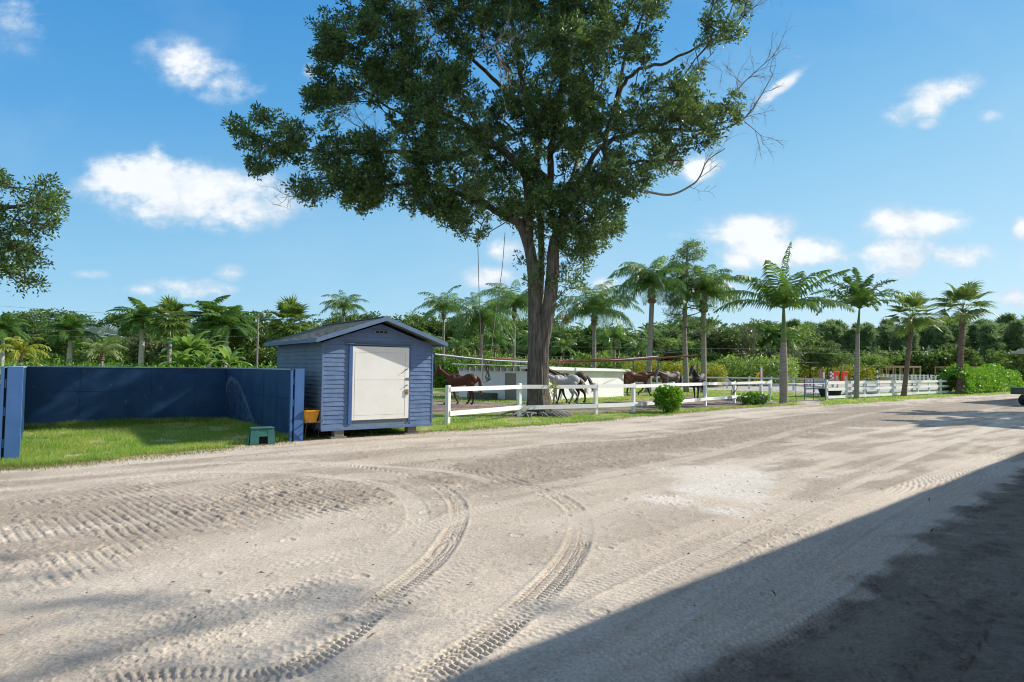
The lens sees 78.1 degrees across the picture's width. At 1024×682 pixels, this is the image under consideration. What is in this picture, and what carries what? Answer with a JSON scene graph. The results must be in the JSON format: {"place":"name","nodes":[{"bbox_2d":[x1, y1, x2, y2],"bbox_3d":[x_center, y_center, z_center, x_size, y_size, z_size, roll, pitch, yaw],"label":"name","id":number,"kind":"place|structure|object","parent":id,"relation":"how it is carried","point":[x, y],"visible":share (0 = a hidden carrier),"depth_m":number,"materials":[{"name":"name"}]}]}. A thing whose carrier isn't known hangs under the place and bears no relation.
{"place":"outdoors","nodes":[
{"label":"outdoors","id":0,"kind":"place"},
{"bbox_2d":[24,416,288,441],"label":"grass","id":1,"kind":"structure","parent":0,"point":[235,423],"depth_m":18.16,"materials":[{"name":"green plant"}]},
{"bbox_2d":[0,393,1023,681],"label":"sand road","id":2,"kind":"structure","parent":0,"point":[588,569],"depth_m":5.92,"materials":[{"name":"beige sand"}]},
{"bbox_2d":[0,378,1023,467],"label":"ground","id":3,"kind":"structure","parent":0,"point":[422,429],"depth_m":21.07,"materials":[{"name":"green plant"}]},
{"bbox_2d":[0,366,27,460],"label":"blue wall","id":4,"kind":"structure","parent":3,"relation":"on","point":[13,384],"depth_m":11.35,"materials":[{"name":"paint"}]},
{"bbox_2d":[0,313,30,365],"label":"royal palm","id":5,"kind":"object","parent":3,"relation":"on","point":[6,323],"visible":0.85,"depth_m":54.95,"materials":[{"name":"green plant"}]},
{"bbox_2d":[7,324,79,365],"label":"broadleaf tree","id":6,"kind":"object","parent":3,"relation":"on","point":[47,343],"visible":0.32,"depth_m":74.75,"materials":[{"name":"green plant"}]},
{"bbox_2d":[35,314,104,363],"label":"royal palm","id":7,"kind":"object","parent":3,"relation":"on","point":[65,323],"visible":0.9,"depth_m":65.72,"materials":[{"name":"green plant"}]},
{"bbox_2d":[72,335,130,365],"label":"broadleaf tree","id":8,"kind":"object","parent":3,"relation":"on","point":[82,347],"visible":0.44,"depth_m":73.57,"materials":[{"name":"green plant"}]},
{"bbox_2d":[77,335,128,366],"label":"young palm","id":9,"kind":"object","parent":3,"relation":"on","point":[102,350],"visible":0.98,"depth_m":47.84,"materials":[{"name":"green plant"}]},
{"bbox_2d":[25,366,225,425],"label":"blue wall","id":10,"kind":"structure","parent":3,"relation":"on","point":[55,394],"depth_m":18.65,"materials":[{"name":"fabric"}]},
{"bbox_2d":[106,297,168,366],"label":"royal palm","id":11,"kind":"object","parent":3,"relation":"on","point":[141,313],"visible":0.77,"depth_m":67.62,"materials":[{"name":"green plant"}]},
{"bbox_2d":[0,355,276,379],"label":"undergrowth","id":12,"kind":"object","parent":3,"relation":"on","point":[112,363],"visible":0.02,"depth_m":48.44,"materials":[{"name":"green plant"}]},
{"bbox_2d":[116,334,174,365],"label":"broadleaf tree","id":13,"kind":"object","parent":3,"relation":"on","point":[153,346],"visible":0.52,"depth_m":72.85,"materials":[{"name":"green plant"}]},
{"bbox_2d":[145,295,197,364],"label":"fan palm","id":14,"kind":"object","parent":3,"relation":"on","point":[170,306],"visible":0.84,"depth_m":61.63,"materials":[{"name":"green plant"}]},
{"bbox_2d":[157,331,229,366],"bbox_3d":[-26.331,1.465,52.172,5.380,4.672,4.298,3,-4,-44],"label":"banana plant","id":15,"kind":"object","parent":3,"relation":"on","point":[190,340],"visible":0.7,"depth_m":51.55,"materials":[{"name":"green plant"}]},
{"bbox_2d":[159,345,253,367],"bbox_3d":[-24.219,2.017,50.237,7.097,3.446,4.090,2,-3,-21],"label":"banana plant","id":16,"kind":"object","parent":3,"relation":"on","point":[229,357],"visible":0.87,"depth_m":49.70,"materials":[{"name":"green plant"}]},
{"bbox_2d":[175,295,245,366],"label":"royal palm","id":17,"kind":"object","parent":3,"relation":"on","point":[212,305],"visible":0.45,"depth_m":71.51,"materials":[{"name":"green plant"}]},
{"bbox_2d":[191,306,256,367],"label":"royal palm","id":18,"kind":"object","parent":3,"relation":"on","point":[225,322],"visible":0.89,"depth_m":69.47,"materials":[{"name":"green plant"}]},
{"bbox_2d":[207,305,263,361],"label":"royal palm","id":19,"kind":"object","parent":3,"relation":"on","point":[246,321],"visible":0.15,"depth_m":74.51,"materials":[{"name":"green plant"}]},
{"bbox_2d":[0,343,511,367],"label":"undergrowth","id":20,"kind":"object","parent":3,"relation":"on","point":[154,358],"visible":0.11,"depth_m":72.94,"materials":[{"name":"green plant"}]},
{"bbox_2d":[221,324,295,366],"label":"broadleaf tree","id":21,"kind":"object","parent":3,"relation":"on","point":[268,354],"visible":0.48,"depth_m":72.49,"materials":[{"name":"green plant"}]},
{"bbox_2d":[246,426,274,444],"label":"utility box","id":22,"kind":"structure","parent":3,"relation":"on","point":[263,435],"depth_m":14.27,"materials":[{"name":"green plastic"}]},
{"bbox_2d":[225,368,304,441],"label":"blue wall","id":23,"kind":"structure","parent":3,"relation":"on","point":[273,397],"depth_m":16.43,"materials":[{"name":"paint"}]},
{"bbox_2d":[257,295,318,348],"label":"fan palm","id":24,"kind":"object","parent":3,"relation":"on","point":[291,308],"visible":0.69,"depth_m":57.27,"materials":[{"name":"green plant"}]},
{"bbox_2d":[303,408,323,439],"bbox_3d":[-5.129,2.014,15.505,0.407,0.738,1.703,3,-3,-39],"label":"wheelbarrow","id":25,"kind":"object","parent":3,"relation":"on","point":[310,415],"visible":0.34,"depth_m":15.09,"materials":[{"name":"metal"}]},
{"bbox_2d":[318,290,369,321],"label":"queen palm","id":26,"kind":"object","parent":3,"relation":"on","point":[345,305],"visible":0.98,"depth_m":79.89,"materials":[{"name":"green plant"}]},
{"bbox_2d":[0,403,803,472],"bbox_3d":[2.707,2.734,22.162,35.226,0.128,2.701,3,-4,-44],"label":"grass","id":27,"kind":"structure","parent":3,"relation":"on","point":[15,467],"depth_m":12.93,"materials":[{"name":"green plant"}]},
{"bbox_2d":[413,285,467,360],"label":"queen palm","id":28,"kind":"object","parent":3,"relation":"on","point":[440,305],"visible":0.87,"depth_m":65.89,"materials":[{"name":"green plant"}]},
{"bbox_2d":[433,357,467,387],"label":"undergrowth","id":29,"kind":"object","parent":3,"relation":"on","point":[439,381],"visible":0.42,"depth_m":56.42,"materials":[{"name":"green plant"}]},
{"bbox_2d":[443,292,521,366],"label":"queen palm","id":30,"kind":"object","parent":3,"relation":"on","point":[475,317],"visible":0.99,"depth_m":57.58,"materials":[{"name":"green plant"}]},
{"bbox_2d":[467,392,497,399],"bbox_3d":[-1.685,3.141,35.884,1.700,0.410,0.700,-1,-3,37],"label":"stone trough","id":31,"kind":"object","parent":3,"relation":"on","point":[487,396],"visible":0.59,"depth_m":35.47,"materials":[{"name":"stone"}]},
{"bbox_2d":[473,279,527,367],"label":"queen palm","id":32,"kind":"object","parent":3,"relation":"on","point":[521,302],"visible":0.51,"depth_m":61.74,"materials":[{"name":"green plant"}]},
{"bbox_2d":[221,0,793,415],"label":"oak tree","id":33,"kind":"object","parent":3,"relation":"on","point":[365,186],"visible":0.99,"depth_m":23.69,"materials":[{"name":"green plant"}]},
{"bbox_2d":[500,410,571,417],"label":"surface roots","id":34,"kind":"object","parent":3,"relation":"on","point":[562,413],"visible":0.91,"depth_m":23.27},
{"bbox_2d":[454,364,630,400],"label":"block building","id":35,"kind":"structure","parent":3,"relation":"on","point":[500,376],"depth_m":37.21,"materials":[{"name":"white paint"}]},
{"bbox_2d":[505,373,515,399],"bbox_3d":[-0.042,2.578,35.802,0.850,1.500,0.050,-2,-3,41],"label":"door","id":36,"kind":"structure","parent":35,"relation":"in","point":[510,378],"depth_m":35.80,"materials":[{"name":"white"}]},
{"bbox_2d":[433,353,697,374],"bbox_3d":[4.851,2.006,35.872,6.574,2.743,19.753,-2,-3,40],"label":"horse walker","id":37,"kind":"object","parent":3,"relation":"on","point":[633,359],"visible":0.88,"depth_m":37.55,"materials":[{"name":"metal"}]},
{"bbox_2d":[556,279,644,367],"bbox_3d":[7.110,-0.632,54.139,7.599,9.865,7.914,2,-3,-24],"label":"queen palm","id":38,"kind":"object","parent":3,"relation":"on","point":[598,305],"visible":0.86,"depth_m":53.67,"materials":[{"name":"green plant"}]},
{"bbox_2d":[445,380,771,424],"bbox_3d":[6.804,2.500,28.420,25.052,1.340,1.364,3,-4,-44],"label":"white fence","id":39,"kind":"object","parent":3,"relation":"on","point":[519,407],"visible":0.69,"depth_m":24.12,"materials":[{"name":"paint"}]},
{"bbox_2d":[433,349,799,385],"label":"undergrowth","id":40,"kind":"object","parent":3,"relation":"on","point":[740,367],"visible":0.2,"depth_m":75.20,"materials":[{"name":"green plant"}]},
{"bbox_2d":[596,324,636,368],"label":"feather palm","id":41,"kind":"object","parent":3,"relation":"on","point":[615,336],"visible":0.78,"depth_m":74.13,"materials":[{"name":"green plant"}]},
{"bbox_2d":[619,332,671,361],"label":"broadleaf tree","id":42,"kind":"object","parent":3,"relation":"on","point":[658,343],"visible":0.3,"depth_m":84.28,"materials":[{"name":"green plant"}]},
{"bbox_2d":[607,256,696,391],"bbox_3d":[11.016,-1.388,50.372,6.970,11.144,7.188,1,-3,0],"label":"queen palm","id":43,"kind":"object","parent":3,"relation":"on","point":[651,281],"visible":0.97,"depth_m":49.69,"materials":[{"name":"green plant"}]},
{"bbox_2d":[653,384,684,412],"bbox_3d":[6.458,2.386,26.133,1.332,1.261,1.280,1,-3,0],"label":"leafy bush","id":44,"kind":"object","parent":3,"relation":"on","point":[671,398],"visible":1,"depth_m":25.87,"materials":[{"name":"green plant"}]},
{"bbox_2d":[623,360,729,386],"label":"undergrowth","id":45,"kind":"object","parent":3,"relation":"on","point":[717,370],"visible":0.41,"depth_m":67.33,"materials":[{"name":"green plant"}]},
{"bbox_2d":[654,239,717,391],"bbox_3d":[13.808,-2.124,51.705,5.164,12.775,6.278,1,-3,0],"label":"pine tree","id":46,"kind":"object","parent":3,"relation":"on","point":[684,253],"visible":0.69,"depth_m":51.33,"materials":[{"name":"green plant"}]},
{"bbox_2d":[668,264,742,392],"bbox_3d":[15.516,-0.876,50.979,6.188,10.235,6.440,1,-3,0],"label":"queen palm","id":47,"kind":"object","parent":3,"relation":"on","point":[708,288],"visible":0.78,"depth_m":50.62,"materials":[{"name":"green plant"}]},
{"bbox_2d":[433,387,1010,412],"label":"grass","id":48,"kind":"structure","parent":3,"relation":"on","point":[774,394],"depth_m":39.57,"materials":[{"name":"green plant"}]},
{"bbox_2d":[634,375,833,391],"bbox_3d":[21.584,3.970,58.697,9.432,1.353,18.876,3,-4,-44],"label":"white fence","id":49,"kind":"object","parent":3,"relation":"on","point":[749,378],"visible":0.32,"depth_m":62.16,"materials":[{"name":"paint"}]},
{"bbox_2d":[736,391,772,404],"bbox_3d":[12.628,2.985,32.865,1.867,0.822,0.893,1,-3,0],"label":"leafy bush","id":50,"kind":"object","parent":3,"relation":"on","point":[748,398],"visible":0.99,"depth_m":32.75,"materials":[{"name":"green plant"}]},
{"bbox_2d":[713,242,855,403],"bbox_3d":[14.909,-1.016,34.635,6.813,9.068,5.061,-1,-3,31],"label":"royal palm","id":51,"kind":"object","parent":3,"relation":"on","point":[784,295],"visible":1,"depth_m":34.42,"materials":[{"name":"green plant"}]},
{"bbox_2d":[652,383,937,392],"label":"riding arena","id":52,"kind":"object","parent":3,"relation":"on","point":[765,388],"visible":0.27,"depth_m":66.07,"materials":[{"name":"wood"}]},
{"bbox_2d":[814,321,842,350],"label":"pine tree","id":53,"kind":"object","parent":3,"relation":"on","point":[827,329],"visible":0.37,"depth_m":150.45,"materials":[{"name":"green plant"}]},
{"bbox_2d":[810,340,853,378],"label":"broadleaf tree","id":54,"kind":"object","parent":3,"relation":"on","point":[835,359],"visible":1,"depth_m":99.59,"materials":[{"name":"green plant"}]},
{"bbox_2d":[796,362,876,380],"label":"undergrowth","id":55,"kind":"object","parent":3,"relation":"on","point":[870,370],"visible":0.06,"depth_m":113.22,"materials":[{"name":"green plant"}]},
{"bbox_2d":[842,327,865,354],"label":"pine tree","id":56,"kind":"object","parent":3,"relation":"on","point":[850,337],"visible":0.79,"depth_m":150.55,"materials":[{"name":"green plant"}]},
{"bbox_2d":[810,267,917,398],"bbox_3d":[23.137,-0.555,41.876,6.571,8.954,5.114,1,-3,0],"label":"foxtail palm","id":57,"kind":"object","parent":3,"relation":"on","point":[858,296],"visible":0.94,"depth_m":41.71,"materials":[{"name":"green plant"}]},
{"bbox_2d":[860,324,880,353],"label":"pine tree","id":58,"kind":"object","parent":3,"relation":"on","point":[869,338],"visible":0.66,"depth_m":150.04,"materials":[{"name":"green plant"}]},
{"bbox_2d":[805,379,938,396],"bbox_3d":[28.636,3.743,50.773,21.082,1.243,2.078,2,-3,-34],"label":"white fence","id":59,"kind":"object","parent":3,"relation":"on","point":[866,392],"visible":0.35,"depth_m":49.07,"materials":[{"name":"paint"}]},
{"bbox_2d":[851,353,902,380],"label":"broadleaf tree","id":60,"kind":"object","parent":3,"relation":"on","point":[868,359],"visible":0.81,"depth_m":116.40,"materials":[{"name":"green plant"}]},
{"bbox_2d":[875,323,894,351],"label":"pine tree","id":61,"kind":"object","parent":3,"relation":"on","point":[883,340],"visible":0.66,"depth_m":152.50,"materials":[{"name":"green plant"}]},
{"bbox_2d":[825,379,949,399],"bbox_3d":[28.691,3.532,46.993,23.150,1.332,0.278,3,-3,-39],"label":"white fence","id":62,"kind":"object","parent":3,"relation":"on","point":[892,387],"visible":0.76,"depth_m":45.16,"materials":[{"name":"paint"}]},
{"bbox_2d":[887,330,907,379],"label":"pine tree","id":63,"kind":"object","parent":3,"relation":"on","point":[894,343],"visible":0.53,"depth_m":148.43,"materials":[{"name":"green plant"}]},
{"bbox_2d":[792,344,1023,381],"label":"undergrowth","id":64,"kind":"object","parent":3,"relation":"on","point":[927,361],"visible":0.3,"depth_m":136.77,"materials":[{"name":"green plant"}]},
{"bbox_2d":[897,330,920,353],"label":"pine tree","id":65,"kind":"object","parent":3,"relation":"on","point":[916,338],"visible":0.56,"depth_m":146.39,"materials":[{"name":"green plant"}]},
{"bbox_2d":[880,290,943,395],"bbox_3d":[29.635,0.243,46.811,4.296,7.962,4.210,1,-3,0],"label":"fan palm","id":66,"kind":"object","parent":3,"relation":"on","point":[910,322],"visible":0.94,"depth_m":46.56,"materials":[{"name":"green plant"}]},
{"bbox_2d":[925,323,957,353],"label":"pine tree","id":67,"kind":"object","parent":3,"relation":"on","point":[940,339],"visible":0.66,"depth_m":149.45,"materials":[{"name":"green plant"}]},
{"bbox_2d":[947,322,972,348],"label":"pine tree","id":68,"kind":"object","parent":3,"relation":"on","point":[953,328],"visible":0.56,"depth_m":152.05,"materials":[{"name":"green plant"}]},
{"bbox_2d":[928,280,999,393],"bbox_3d":[38.155,-0.298,53.538,5.309,9.780,5.294,1,-3,0],"label":"fan palm","id":69,"kind":"object","parent":3,"relation":"on","point":[967,293],"visible":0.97,"depth_m":53.13,"materials":[{"name":"green plant"}]},
{"bbox_2d":[966,323,980,350],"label":"pine tree","id":70,"kind":"object","parent":3,"relation":"on","point":[971,332],"visible":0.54,"depth_m":155.78,"materials":[{"name":"green plant"}]},
{"bbox_2d":[937,362,1023,393],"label":"hibiscus hedge","id":71,"kind":"object","parent":3,"relation":"on","point":[991,378],"visible":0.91,"depth_m":56.52,"materials":[{"name":"green plant"}]},
{"bbox_2d":[974,321,1007,357],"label":"pine tree","id":72,"kind":"object","parent":3,"relation":"on","point":[989,336],"visible":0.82,"depth_m":147.53,"materials":[{"name":"green plant"}]},
{"bbox_2d":[1002,319,1023,350],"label":"pine tree","id":73,"kind":"object","parent":3,"relation":"on","point":[1014,330],"visible":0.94,"depth_m":149.22,"materials":[{"name":"green plant"}]},
{"bbox_2d":[0,0,1023,352],"label":"sky","id":74,"kind":"structure","parent":0,"point":[901,122],"materials":[{"name":"blue"}]},
{"bbox_2d":[432,392,778,413],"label":"walker track","id":75,"kind":"structure","parent":0,"point":[438,406],"depth_m":30.96,"materials":[{"name":"soil"}]},
{"bbox_2d":[433,364,482,404],"bbox_3d":[-2.626,2.114,30.558,2.464,1.982,0.660,0,-3,8],"label":"horse","id":76,"kind":"object","parent":75,"relation":"on","point":[454,380],"visible":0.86,"depth_m":30.36},
{"bbox_2d":[549,373,588,403],"bbox_3d":[2.490,2.241,31.524,2.768,1.911,0.646,1,-3,-6],"label":"horse","id":77,"kind":"object","parent":75,"relation":"on","point":[569,380],"visible":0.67,"depth_m":31.35},
{"bbox_2d":[549,367,592,402],"bbox_3d":[2.949,2.260,33.126,2.922,2.028,0.694,1,-3,-4],"label":"horse","id":78,"kind":"object","parent":75,"relation":"on","point":[583,376],"visible":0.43,"depth_m":32.99},
{"bbox_2d":[624,372,663,395],"bbox_3d":[9.018,2.849,43.443,2.917,1.880,0.735,1,-3,-4],"label":"horse","id":79,"kind":"object","parent":75,"relation":"on","point":[632,377],"visible":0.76,"depth_m":43.21},
{"bbox_2d":[654,368,682,383],"bbox_3d":[10.722,2.827,43.772,2.831,1.985,0.735,2,-3,-32],"label":"horse","id":80,"kind":"object","parent":75,"relation":"on","point":[673,376],"visible":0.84,"depth_m":43.68},
{"bbox_2d":[689,364,705,397],"bbox_3d":[11.629,2.545,39.582,0.694,2.192,2.577,-1,-3,32],"label":"horse","id":81,"kind":"object","parent":75,"relation":"on","point":[699,378],"visible":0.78,"depth_m":39.16},
{"label":"terrain","id":82,"kind":"structure","parent":0,"visible":0},
{"bbox_2d":[0,336,51,365],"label":"young palm","id":83,"kind":"object","parent":82,"relation":"on","point":[19,350],"visible":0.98,"depth_m":29.96,"materials":[{"name":"yellow plant"}]},
{"bbox_2d":[0,309,66,358],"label":"broadleaf tree","id":84,"kind":"object","parent":82,"relation":"on","point":[30,316],"visible":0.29,"depth_m":75.31,"materials":[{"name":"green plant"}]},
{"bbox_2d":[0,165,72,298],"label":"oak tree","id":85,"kind":"object","parent":82,"relation":"on","point":[50,201],"visible":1,"depth_m":15.46,"materials":[{"name":"green plant"}]},
{"bbox_2d":[2,307,71,325],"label":"broadleaf tree","id":86,"kind":"object","parent":82,"relation":"on","point":[52,314],"visible":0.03,"depth_m":92.15,"materials":[{"name":"green plant"}]},
{"bbox_2d":[245,309,313,331],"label":"broadleaf tree","id":87,"kind":"object","parent":82,"relation":"on","point":[268,315],"visible":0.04,"depth_m":89.81,"materials":[{"name":"green plant"}]},
{"bbox_2d":[297,312,362,325],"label":"broadleaf tree","id":88,"kind":"object","parent":82,"relation":"on","point":[350,317],"visible":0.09,"depth_m":91.81,"materials":[{"name":"green plant"}]},
{"bbox_2d":[328,430,346,438],"bbox_3d":[-4.288,2.300,15.484,0.400,0.285,0.220,2,-3,-36],"label":"concrete block","id":89,"kind":"object","parent":82,"relation":"on","point":[337,434],"depth_m":15.40,"materials":[{"name":"grey concrete"}]},
{"bbox_2d":[264,316,447,430],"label":"garden shed","id":90,"kind":"structure","parent":89,"relation":"on","point":[373,373],"depth_m":16.01,"materials":[{"name":"blue paint"}]},
{"bbox_2d":[351,346,410,420],"bbox_3d":[-3.288,1.065,16.038,1.600,1.840,0.105,2,-3,-36],"label":"door","id":91,"kind":"structure","parent":90,"relation":"in","point":[380,375],"depth_m":16.01,"materials":[{"name":"white paint"}]},
{"bbox_2d":[389,312,441,334],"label":"broadleaf tree","id":92,"kind":"object","parent":82,"relation":"on","point":[420,325],"visible":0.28,"depth_m":86.25,"materials":[{"name":"green plant"}]},
{"bbox_2d":[395,310,490,356],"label":"broadleaf tree","id":93,"kind":"object","parent":82,"relation":"on","point":[416,317],"visible":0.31,"depth_m":87.01,"materials":[{"name":"green plant"}]},
{"bbox_2d":[445,337,471,360],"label":"feather palm","id":94,"kind":"object","parent":82,"relation":"on","point":[458,346],"visible":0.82,"depth_m":73.52,"materials":[{"name":"green plant"}]},
{"bbox_2d":[475,331,512,357],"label":"feather palm","id":95,"kind":"object","parent":82,"relation":"on","point":[487,341],"visible":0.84,"depth_m":76.22,"materials":[{"name":"green plant"}]},
{"bbox_2d":[549,337,576,370],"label":"feather palm","id":96,"kind":"object","parent":82,"relation":"on","point":[562,346],"visible":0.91,"depth_m":76.21,"materials":[{"name":"green plant"}]},
{"bbox_2d":[550,326,611,363],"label":"broadleaf tree","id":97,"kind":"object","parent":82,"relation":"on","point":[585,344],"visible":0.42,"depth_m":86.13,"materials":[{"name":"green plant"}]},
{"bbox_2d":[622,339,654,360],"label":"feather palm","id":98,"kind":"object","parent":82,"relation":"on","point":[639,347],"visible":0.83,"depth_m":77.39,"materials":[{"name":"green plant"}]},
{"bbox_2d":[660,337,714,363],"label":"broadleaf tree","id":99,"kind":"object","parent":82,"relation":"on","point":[676,345],"visible":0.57,"depth_m":85.54,"materials":[{"name":"green plant"}]},
{"bbox_2d":[665,313,721,331],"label":"broadleaf tree","id":100,"kind":"object","parent":82,"relation":"on","point":[714,323],"visible":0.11,"depth_m":108.16,"materials":[{"name":"green plant"}]},
{"bbox_2d":[688,325,744,362],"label":"broadleaf tree","id":101,"kind":"object","parent":82,"relation":"on","point":[733,339],"visible":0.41,"depth_m":84.95,"materials":[{"name":"green plant"}]},
{"bbox_2d":[687,323,766,363],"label":"broadleaf tree","id":102,"kind":"object","parent":82,"relation":"on","point":[743,348],"visible":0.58,"depth_m":86.99,"materials":[{"name":"green plant"}]},
{"bbox_2d":[753,320,787,359],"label":"royal palm","id":103,"kind":"object","parent":82,"relation":"on","point":[767,329],"visible":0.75,"depth_m":91.59,"materials":[{"name":"green plant"}]},
{"bbox_2d":[750,348,803,383],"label":"broadleaf tree","id":104,"kind":"object","parent":82,"relation":"on","point":[789,351],"visible":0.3,"depth_m":89.60,"materials":[{"name":"green plant"}]},
{"bbox_2d":[762,327,803,350],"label":"royal palm","id":105,"kind":"object","parent":82,"relation":"on","point":[789,333],"visible":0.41,"depth_m":92.50,"materials":[{"name":"green plant"}]},
{"bbox_2d":[758,323,822,358],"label":"broadleaf tree","id":106,"kind":"object","parent":82,"relation":"on","point":[803,333],"visible":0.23,"depth_m":102.52,"materials":[{"name":"green plant"}]},
{"bbox_2d":[787,340,834,377],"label":"broadleaf tree","id":107,"kind":"object","parent":82,"relation":"on","point":[806,352],"visible":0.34,"depth_m":103.48,"materials":[{"name":"green plant"}]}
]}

